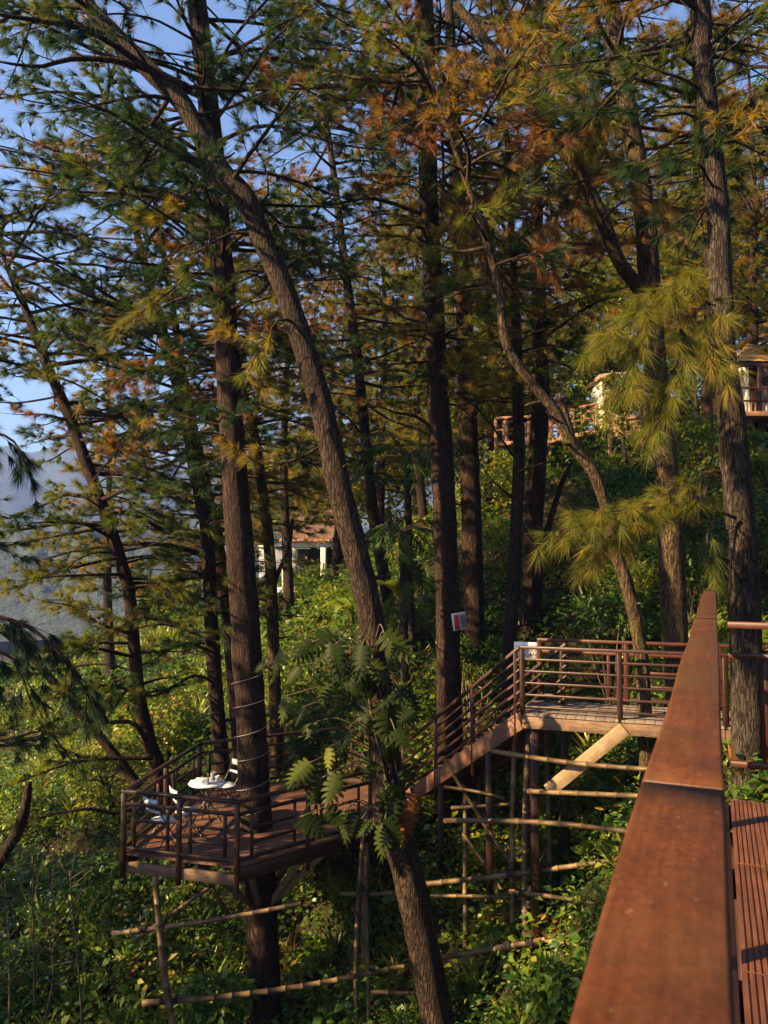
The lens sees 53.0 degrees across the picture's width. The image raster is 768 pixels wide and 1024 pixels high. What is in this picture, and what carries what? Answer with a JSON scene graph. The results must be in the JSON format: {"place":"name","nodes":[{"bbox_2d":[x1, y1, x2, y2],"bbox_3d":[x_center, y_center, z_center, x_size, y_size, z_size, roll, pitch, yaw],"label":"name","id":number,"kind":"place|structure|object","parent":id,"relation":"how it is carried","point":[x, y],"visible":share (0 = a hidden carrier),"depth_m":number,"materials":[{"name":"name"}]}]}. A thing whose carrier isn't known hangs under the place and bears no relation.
{"place":"outdoors","nodes":[
{"label":"outdoors","id":0,"kind":"place"},
{"bbox_2d":[0,526,368,640],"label":"hill","id":1,"kind":"structure","parent":0,"point":[14,608],"depth_m":311.26,"materials":[{"name":"grey"}]},
{"bbox_2d":[0,444,506,531],"bbox_3d":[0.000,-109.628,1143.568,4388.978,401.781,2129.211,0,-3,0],"label":"mountain","id":2,"kind":"structure","parent":0,"point":[22,499],"depth_m":1388.21,"materials":[{"name":"grey"}]},
{"bbox_2d":[0,393,767,1023],"bbox_3d":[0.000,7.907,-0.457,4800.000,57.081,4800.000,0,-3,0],"label":"ground","id":3,"kind":"structure","parent":0,"point":[348,873],"depth_m":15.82,"materials":[{"name":"green plant"}]},
{"bbox_2d":[0,855,30,1023],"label":"dry sapling","id":4,"kind":"object","parent":3,"relation":"on","point":[10,903],"visible":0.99,"depth_m":11.99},
{"bbox_2d":[0,781,31,869],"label":"dead stem","id":5,"kind":"object","parent":3,"relation":"on","point":[15,835],"visible":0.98,"depth_m":12.93,"materials":[{"name":"brown wood"}]},
{"bbox_2d":[1,833,60,1009],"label":"dry sapling","id":6,"kind":"object","parent":3,"relation":"on","point":[34,950],"visible":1,"depth_m":11.99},
{"bbox_2d":[0,934,76,1019],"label":"shrub","id":7,"kind":"object","parent":3,"relation":"on","point":[26,950],"visible":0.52,"depth_m":14.17,"materials":[{"name":"green plant"}]},
{"bbox_2d":[0,768,85,854],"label":"broadleaf tree","id":8,"kind":"object","parent":3,"relation":"on","point":[4,798],"visible":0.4,"depth_m":19.55,"materials":[{"name":"green plant"}]},
{"bbox_2d":[22,873,81,1023],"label":"dry sapling","id":9,"kind":"object","parent":3,"relation":"on","point":[53,965],"visible":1,"depth_m":11.99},
{"bbox_2d":[0,423,117,792],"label":"pine tree","id":10,"kind":"object","parent":3,"relation":"on","point":[14,628],"visible":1,"depth_m":10.67,"materials":[{"name":"green plant"}]},
{"bbox_2d":[18,650,119,733],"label":"broadleaf tree","id":11,"kind":"object","parent":3,"relation":"on","point":[35,686],"visible":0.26,"depth_m":26.32,"materials":[{"name":"green plant"}]},
{"bbox_2d":[0,624,142,789],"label":"dead stem","id":12,"kind":"object","parent":3,"relation":"on","point":[130,775],"visible":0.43,"depth_m":16.42,"materials":[{"name":"brown wood"}]},
{"bbox_2d":[39,830,110,1023],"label":"dry sapling","id":13,"kind":"object","parent":3,"relation":"on","point":[77,962],"visible":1,"depth_m":11.99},
{"bbox_2d":[21,851,141,953],"bbox_3d":[-6.234,8.259,15.978,2.516,1.998,2.632,0,-3,0],"label":"shrub","id":14,"kind":"object","parent":3,"relation":"on","point":[67,882],"visible":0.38,"depth_m":15.68,"materials":[{"name":"green plant"}]},
{"bbox_2d":[19,261,188,699],"bbox_3d":[-10.796,-0.992,30.243,6.069,17.560,6.671,0,-3,0],"label":"pine tree","id":15,"kind":"object","parent":3,"relation":"on","point":[106,585],"visible":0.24,"depth_m":29.74,"materials":[{"name":"green plant"}]},
{"bbox_2d":[58,729,152,816],"bbox_3d":[-7.041,6.790,19.516,2.200,2.456,2.398,3,-4,-40],"label":"bush","id":16,"kind":"object","parent":3,"relation":"on","point":[106,786],"visible":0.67,"depth_m":19.32,"materials":[{"name":"green plant"}]},
{"bbox_2d":[0,117,277,884],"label":"pine tree","id":17,"kind":"object","parent":3,"relation":"on","point":[143,725],"visible":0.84,"depth_m":15.63,"materials":[{"name":"green plant"}]},
{"bbox_2d":[108,684,204,764],"bbox_3d":[-6.583,6.117,22.027,2.688,2.403,2.682,0,-3,0],"label":"bush","id":18,"kind":"object","parent":3,"relation":"on","point":[181,716],"visible":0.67,"depth_m":21.69,"materials":[{"name":"green plant"}]},
{"bbox_2d":[136,565,202,615],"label":"broadleaf tree","id":19,"kind":"object","parent":3,"relation":"on","point":[178,604],"visible":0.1,"depth_m":39.63,"materials":[{"name":"green plant"}]},
{"bbox_2d":[0,0,363,789],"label":"pine tree","id":20,"kind":"object","parent":3,"relation":"on","point":[206,554],"visible":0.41,"depth_m":16.56,"materials":[{"name":"green plant"}]},
{"bbox_2d":[144,879,219,931],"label":"shrub","id":21,"kind":"object","parent":3,"relation":"on","point":[181,891],"visible":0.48,"depth_m":15.29,"materials":[{"name":"green plant"}]},
{"bbox_2d":[10,90,355,780],"bbox_3d":[-5.172,-1.466,19.374,8.381,16.979,7.876,1,-4,-21],"label":"pine tree","id":22,"kind":"object","parent":3,"relation":"on","point":[225,605],"visible":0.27,"depth_m":18.83,"materials":[{"name":"green plant"}]},
{"bbox_2d":[45,68,368,780],"bbox_3d":[-3.785,-1.402,18.078,6.988,15.672,7.768,0,-3,0],"label":"pine tree","id":23,"kind":"object","parent":3,"relation":"on","point":[273,638],"visible":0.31,"depth_m":17.87,"materials":[{"name":"green plant"}]},
{"bbox_2d":[148,307,279,616],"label":"pine tree","id":24,"kind":"object","parent":3,"relation":"on","point":[221,497],"visible":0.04,"depth_m":36.96,"materials":[{"name":"green plant"}]},
{"bbox_2d":[171,962,260,1023],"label":"shrub","id":25,"kind":"object","parent":3,"relation":"on","point":[230,1011],"visible":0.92,"depth_m":12.32,"materials":[{"name":"green plant"}]},
{"bbox_2d":[0,0,447,1023],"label":"pine tree","id":26,"kind":"object","parent":3,"relation":"on","point":[252,774],"visible":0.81,"depth_m":12.96,"materials":[{"name":"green plant"}]},
{"bbox_2d":[0,0,454,1023],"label":"pine tree","id":27,"kind":"object","parent":3,"relation":"on","point":[420,934],"visible":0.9,"depth_m":11.35,"materials":[{"name":"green plant"}]},
{"bbox_2d":[253,624,421,861],"bbox_3d":[-0.664,3.292,11.067,2.515,3.370,1.222,0,-3,0],"label":"monstera vine","id":28,"kind":"object","parent":27,"relation":"attached to","point":[361,673],"visible":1,"depth_m":10.90,"materials":[{"name":"green plant"}]},
{"bbox_2d":[120,726,378,996],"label":"viewing deck","id":29,"kind":"structure","parent":3,"relation":"on","point":[282,845],"depth_m":12.45,"materials":[{"name":"paint"}]},
{"bbox_2d":[143,795,175,854],"bbox_3d":[-3.550,4.930,12.268,0.399,0.858,0.503,-3,-4,38],"label":"folding chair","id":30,"kind":"object","parent":29,"relation":"on","point":[146,800],"visible":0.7,"depth_m":12.20,"materials":[{"name":"blue paint"}]},
{"bbox_2d":[188,777,225,826],"bbox_3d":[-3.084,5.064,13.380,0.636,0.716,0.636,0,-3,0],"label":"bistro table","id":31,"kind":"object","parent":29,"relation":"on","point":[212,784],"visible":0.66,"depth_m":13.32,"materials":[{"name":"white paint"}]},
{"bbox_2d":[210,758,237,810],"bbox_3d":[-2.898,5.042,14.198,0.502,0.858,0.399,3,-5,-43],"label":"folding chair","id":32,"kind":"object","parent":29,"relation":"on","point":[228,784],"visible":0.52,"depth_m":14.22,"materials":[{"name":"white paint"}]},
{"bbox_2d":[111,833,414,1023],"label":"bamboo scaffold","id":33,"kind":"object","parent":3,"relation":"on","point":[169,1000],"visible":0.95,"depth_m":11.66,"materials":[{"name":"wood"}]},
{"bbox_2d":[211,169,365,626],"bbox_3d":[-3.827,-4.218,29.444,6.065,17.749,6.096,-2,-4,27],"label":"pine tree","id":34,"kind":"object","parent":3,"relation":"on","point":[288,581],"visible":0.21,"depth_m":29.08,"materials":[{"name":"green plant"}]},
{"bbox_2d":[263,652,333,715],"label":"broadleaf tree","id":35,"kind":"object","parent":3,"relation":"on","point":[295,687],"visible":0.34,"depth_m":20.74,"materials":[{"name":"green plant"}]},
{"bbox_2d":[250,281,359,548],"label":"pine tree","id":36,"kind":"object","parent":3,"relation":"on","point":[300,407],"visible":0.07,"depth_m":40.14,"materials":[{"name":"green plant"}]},
{"bbox_2d":[280,935,336,1000],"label":"shrub","id":37,"kind":"object","parent":3,"relation":"on","point":[305,962],"visible":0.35,"depth_m":13.68,"materials":[{"name":"green plant"}]},
{"bbox_2d":[277,495,345,591],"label":"pavilion","id":38,"kind":"structure","parent":3,"relation":"on","point":[317,554],"depth_m":36.50,"materials":[{"name":"tile"}]},
{"bbox_2d":[282,695,344,748],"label":"shrub","id":39,"kind":"object","parent":3,"relation":"on","point":[297,708],"visible":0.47,"depth_m":18.27,"materials":[{"name":"green plant"}]},
{"bbox_2d":[293,558,339,590],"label":"shrub","id":40,"kind":"object","parent":3,"relation":"on","point":[303,573],"visible":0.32,"depth_m":33.68,"materials":[{"name":"green plant"}]},
{"bbox_2d":[298,586,353,631],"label":"broadleaf tree","id":41,"kind":"object","parent":3,"relation":"on","point":[325,595],"visible":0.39,"depth_m":25.67,"materials":[{"name":"green plant"}]},
{"bbox_2d":[279,266,395,584],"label":"pine tree","id":42,"kind":"object","parent":3,"relation":"on","point":[336,551],"visible":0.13,"depth_m":32.93,"materials":[{"name":"green plant"}]},
{"bbox_2d":[321,598,355,631],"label":"banana plant","id":43,"kind":"object","parent":3,"relation":"on","point":[347,605],"visible":0.65,"depth_m":22.93,"materials":[{"name":"green plant"}]},
{"bbox_2d":[210,0,477,631],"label":"pine tree","id":44,"kind":"object","parent":3,"relation":"on","point":[364,425],"visible":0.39,"depth_m":19.91,"materials":[{"name":"green plant"}]},
{"bbox_2d":[299,276,394,510],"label":"pine tree","id":45,"kind":"object","parent":3,"relation":"on","point":[363,365],"visible":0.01,"depth_m":45.23,"materials":[{"name":"green plant"}]},
{"bbox_2d":[288,142,459,538],"bbox_3d":[0.218,-6.154,30.271,7.027,17.255,6.506,2,-4,-30],"label":"pine tree","id":46,"kind":"object","parent":3,"relation":"on","point":[380,493],"visible":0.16,"depth_m":30.00,"materials":[{"name":"green plant"}]},
{"bbox_2d":[337,284,411,503],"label":"pine tree","id":47,"kind":"object","parent":3,"relation":"on","point":[372,389],"visible":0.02,"depth_m":39.02,"materials":[{"name":"green plant"}]},
{"bbox_2d":[350,459,432,535],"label":"broadleaf tree","id":48,"kind":"object","parent":3,"relation":"on","point":[389,508],"visible":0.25,"depth_m":32.36,"materials":[{"name":"green plant"}]},
{"bbox_2d":[347,520,458,711],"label":"palm","id":49,"kind":"object","parent":3,"relation":"on","point":[402,543],"visible":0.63,"depth_m":17.30,"materials":[{"name":"green plant"}]},
{"bbox_2d":[348,432,459,671],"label":"palm","id":50,"kind":"object","parent":3,"relation":"on","point":[418,454],"visible":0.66,"depth_m":18.34,"materials":[{"name":"green plant"}]},
{"bbox_2d":[376,578,434,676],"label":"banana plant","id":51,"kind":"object","parent":3,"relation":"on","point":[393,585],"visible":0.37,"depth_m":18.34,"materials":[{"name":"green plant"}]},
{"bbox_2d":[381,592,435,638],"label":"shrub","id":52,"kind":"object","parent":3,"relation":"on","point":[394,621],"visible":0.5,"depth_m":18.83,"materials":[{"name":"green plant"}]},
{"bbox_2d":[346,157,489,537],"bbox_3d":[1.191,-5.484,27.381,4.907,13.488,5.393,1,-4,-20],"label":"pine tree","id":53,"kind":"object","parent":3,"relation":"on","point":[422,508],"visible":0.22,"depth_m":27.08,"materials":[{"name":"green plant"}]},
{"bbox_2d":[216,0,621,827],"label":"pine tree","id":54,"kind":"object","parent":3,"relation":"on","point":[440,394],"visible":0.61,"depth_m":14.78,"materials":[{"name":"green plant"}]},
{"bbox_2d":[401,543,438,618],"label":"monstera vine","id":55,"kind":"object","parent":54,"relation":"attached to","point":[416,570],"visible":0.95,"depth_m":14.32,"materials":[{"name":"green plant"}]},
{"bbox_2d":[451,612,466,630],"bbox_3d":[1.429,2.073,14.597,0.322,0.357,0.033,1,-4,-19],"label":"warning sign","id":56,"kind":"object","parent":54,"relation":"attached to","point":[459,621],"visible":1,"depth_m":14.59,"materials":[{"name":"white metal"}]},
{"bbox_2d":[366,230,481,525],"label":"pine tree","id":57,"kind":"object","parent":3,"relation":"on","point":[391,362],"visible":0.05,"depth_m":37.16,"materials":[{"name":"green plant"}]},
{"bbox_2d":[373,161,508,459],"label":"pine tree","id":58,"kind":"object","parent":3,"relation":"on","point":[451,258],"visible":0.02,"depth_m":36.10,"materials":[{"name":"green plant"}]},
{"bbox_2d":[300,0,604,670],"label":"pine tree","id":59,"kind":"object","parent":3,"relation":"on","point":[472,567],"visible":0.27,"depth_m":17.01,"materials":[{"name":"green plant"}]},
{"bbox_2d":[256,0,653,788],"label":"pine tree","id":60,"kind":"object","parent":3,"relation":"on","point":[558,412],"visible":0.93,"depth_m":11.55,"materials":[{"name":"green plant"}]},
{"bbox_2d":[421,401,508,508],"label":"broadleaf tree","id":61,"kind":"object","parent":3,"relation":"on","point":[484,434],"visible":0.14,"depth_m":33.57,"materials":[{"name":"green plant"}]},
{"bbox_2d":[460,634,495,745],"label":"shrub","id":62,"kind":"object","parent":3,"relation":"on","point":[477,657],"visible":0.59,"depth_m":15.65,"materials":[{"name":"green plant"}]},
{"bbox_2d":[401,642,567,946],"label":"staircase","id":63,"kind":"structure","parent":3,"relation":"on","point":[474,761],"depth_m":12.93,"materials":[{"name":"paint"}]},
{"bbox_2d":[454,443,526,517],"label":"broadleaf tree","id":64,"kind":"object","parent":3,"relation":"on","point":[495,475],"visible":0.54,"depth_m":24.77,"materials":[{"name":"green plant"}]},
{"bbox_2d":[457,518,523,582],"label":"shrub","id":65,"kind":"object","parent":3,"relation":"on","point":[498,536],"visible":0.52,"depth_m":20.82,"materials":[{"name":"green plant"}]},
{"bbox_2d":[320,0,690,782],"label":"pine tree","id":66,"kind":"object","parent":3,"relation":"on","point":[516,530],"visible":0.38,"depth_m":15.35,"materials":[{"name":"green plant"}]},
{"bbox_2d":[447,181,566,462],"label":"pine tree","id":67,"kind":"object","parent":3,"relation":"on","point":[509,325],"visible":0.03,"depth_m":37.18,"materials":[{"name":"green plant"}]},
{"bbox_2d":[440,142,575,479],"bbox_3d":[4.308,-7.483,30.618,5.159,14.341,5.185,2,-4,-35],"label":"pine tree","id":68,"kind":"object","parent":3,"relation":"on","point":[507,408],"visible":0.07,"depth_m":30.07,"materials":[{"name":"green plant"}]},
{"bbox_2d":[454,356,561,462],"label":"broadleaf tree","id":69,"kind":"object","parent":3,"relation":"on","point":[510,426],"visible":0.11,"depth_m":30.75,"materials":[{"name":"green plant"}]},
{"bbox_2d":[475,885,541,956],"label":"shrub","id":70,"kind":"object","parent":3,"relation":"on","point":[504,917],"visible":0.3,"depth_m":12.17,"materials":[{"name":"green plant"}]},
{"bbox_2d":[426,728,646,970],"bbox_3d":[2.413,6.083,11.857,3.768,5.579,1.350,-2,-4,28],"label":"bamboo scaffold","id":71,"kind":"object","parent":3,"relation":"on","point":[525,893],"visible":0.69,"depth_m":11.99,"materials":[{"name":"wood"}]},
{"bbox_2d":[506,824,571,874],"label":"shrub","id":72,"kind":"object","parent":3,"relation":"on","point":[554,835],"visible":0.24,"depth_m":12.82,"materials":[{"name":"green plant"}]},
{"bbox_2d":[501,949,583,1023],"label":"shrub","id":73,"kind":"object","parent":3,"relation":"on","point":[546,986],"visible":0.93,"depth_m":9.62,"materials":[{"name":"green plant"}]},
{"bbox_2d":[387,0,699,635],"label":"pine tree","id":74,"kind":"object","parent":3,"relation":"on","point":[533,522],"visible":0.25,"depth_m":18.02,"materials":[{"name":"green plant"}]},
{"bbox_2d":[522,324,583,382],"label":"broadleaf tree","id":75,"kind":"object","parent":3,"relation":"on","point":[560,372],"visible":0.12,"depth_m":32.67,"materials":[{"name":"green plant"}]},
{"bbox_2d":[543,531,590,577],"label":"shrub","id":76,"kind":"object","parent":3,"relation":"on","point":[571,560],"visible":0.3,"depth_m":19.76,"materials":[{"name":"green plant"}]},
{"bbox_2d":[528,352,608,432],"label":"broadleaf tree","id":77,"kind":"object","parent":3,"relation":"on","point":[570,390],"visible":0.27,"depth_m":29.89,"materials":[{"name":"green plant"}]},
{"bbox_2d":[494,402,650,468],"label":"hillside boardwalk","id":78,"kind":"structure","parent":3,"relation":"on","point":[505,430],"depth_m":27.09,"materials":[{"name":"brown wood"}]},
{"bbox_2d":[518,95,640,428],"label":"pine tree","id":79,"kind":"object","parent":3,"relation":"on","point":[581,257],"visible":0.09,"depth_m":34.22,"materials":[{"name":"green plant"}]},
{"bbox_2d":[547,262,641,372],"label":"broadleaf tree","id":80,"kind":"object","parent":3,"relation":"on","point":[607,365],"visible":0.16,"depth_m":30.56,"materials":[{"name":"green plant"}]},
{"bbox_2d":[569,406,633,507],"bbox_3d":[6.364,-1.633,22.917,2.033,3.231,2.192,0,-3,0],"label":"shrub","id":81,"kind":"object","parent":3,"relation":"on","point":[586,423],"visible":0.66,"depth_m":22.68,"materials":[{"name":"green plant"}]},
{"bbox_2d":[439,0,767,706],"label":"pine tree","id":82,"kind":"object","parent":3,"relation":"on","point":[672,568],"visible":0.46,"depth_m":13.57,"materials":[{"name":"green plant"}]},
{"bbox_2d":[559,455,651,550],"bbox_3d":[5.691,-0.152,19.753,2.596,2.774,2.635,0,-3,0],"label":"shrub","id":83,"kind":"object","parent":3,"relation":"on","point":[627,479],"visible":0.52,"depth_m":19.43,"materials":[{"name":"green plant"}]},
{"bbox_2d":[557,579,661,703],"bbox_3d":[4.588,2.782,15.459,1.875,2.896,1.838,2,-4,-30],"label":"shrub","id":84,"kind":"object","parent":3,"relation":"on","point":[616,603],"visible":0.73,"depth_m":15.40,"materials":[{"name":"green plant"}]},
{"bbox_2d":[588,371,644,430],"bbox_3d":[8.803,-4.138,28.954,1.898,2.000,2.006,0,-3,0],"label":"annex","id":85,"kind":"object","parent":3,"relation":"on","point":[595,395],"visible":0.16,"depth_m":28.52,"materials":[{"name":"paint"}]},
{"bbox_2d":[595,371,645,471],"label":"broadleaf tree","id":86,"kind":"object","parent":3,"relation":"on","point":[624,452],"visible":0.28,"depth_m":24.40,"materials":[{"name":"green plant"}]},
{"bbox_2d":[490,0,767,794],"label":"pine tree","id":87,"kind":"object","parent":3,"relation":"on","point":[742,548],"visible":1,"depth_m":10.19,"materials":[{"name":"green plant"}]},
{"bbox_2d":[519,638,767,960],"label":"stair landing","id":88,"kind":"object","parent":3,"relation":"on","point":[620,726],"visible":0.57,"depth_m":11.66,"materials":[{"name":"paint"}]},
{"bbox_2d":[551,21,739,412],"bbox_3d":[9.482,-9.976,27.974,6.317,15.798,5.747,2,-4,-34],"label":"pine tree","id":89,"kind":"object","parent":3,"relation":"on","point":[621,227],"visible":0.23,"depth_m":27.54,"materials":[{"name":"green plant"}]},
{"bbox_2d":[569,590,767,1023],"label":"walkway","id":90,"kind":"structure","parent":3,"relation":"on","point":[681,935],"depth_m":1.02,"materials":[{"name":"red paint"}]},
{"bbox_2d":[629,101,742,427],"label":"pine tree","id":91,"kind":"object","parent":3,"relation":"on","point":[685,407],"visible":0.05,"depth_m":33.69,"materials":[{"name":"green plant"}]},
{"bbox_2d":[647,518,727,630],"bbox_3d":[6.144,1.441,14.945,2.040,2.631,1.803,0,-3,0],"label":"shrub","id":92,"kind":"object","parent":3,"relation":"on","point":[695,567],"visible":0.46,"depth_m":14.78,"materials":[{"name":"green plant"}]},
{"bbox_2d":[640,323,740,431],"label":"broadleaf tree","id":93,"kind":"object","parent":3,"relation":"on","point":[696,407],"visible":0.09,"depth_m":26.61,"materials":[{"name":"green plant"}]},
{"bbox_2d":[623,16,767,442],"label":"pine tree","id":94,"kind":"object","parent":3,"relation":"on","point":[707,404],"visible":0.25,"depth_m":25.20,"materials":[{"name":"green plant"}]},
{"bbox_2d":[676,410,718,533],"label":"shrub","id":95,"kind":"object","parent":3,"relation":"on","point":[709,455],"visible":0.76,"depth_m":18.80,"materials":[{"name":"green plant"}]},
{"bbox_2d":[660,202,767,414],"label":"broadleaf tree","id":96,"kind":"object","parent":3,"relation":"on","point":[714,403],"visible":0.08,"depth_m":29.58,"materials":[{"name":"green plant"}]},
{"bbox_2d":[666,0,767,451],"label":"pine tree","id":97,"kind":"object","parent":3,"relation":"on","point":[755,206],"visible":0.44,"depth_m":23.30,"materials":[{"name":"green plant"}]},
{"bbox_2d":[689,70,767,295],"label":"broadleaf tree","id":98,"kind":"object","parent":3,"relation":"on","point":[758,85],"visible":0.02,"depth_m":32.64,"materials":[{"name":"green plant"}]},
{"bbox_2d":[711,488,767,567],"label":"shrub","id":99,"kind":"object","parent":3,"relation":"on","point":[761,505],"visible":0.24,"depth_m":15.60,"materials":[{"name":"green plant"}]},
{"bbox_2d":[732,237,767,319],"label":"broadleaf tree","id":100,"kind":"object","parent":3,"relation":"on","point":[759,271],"visible":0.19,"depth_m":26.88,"materials":[{"name":"green plant"}]},
{"bbox_2d":[733,81,767,341],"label":"pine tree","id":101,"kind":"object","parent":3,"relation":"on","point":[759,185],"visible":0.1,"depth_m":30.73,"materials":[{"name":"green plant"}]},
{"bbox_2d":[737,322,767,453],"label":"hillside house","id":102,"kind":"structure","parent":3,"relation":"on","point":[755,356],"depth_m":22.55,"materials":[{"name":"paint"}]},
{"bbox_2d":[747,429,767,494],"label":"shrub","id":103,"kind":"object","parent":3,"relation":"on","point":[760,460],"visible":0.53,"depth_m":19.77,"materials":[{"name":"green plant"}]},
{"bbox_2d":[0,0,767,465],"label":"sky","id":104,"kind":"structure","parent":0,"point":[174,42],"materials":[{"name":"blue"}]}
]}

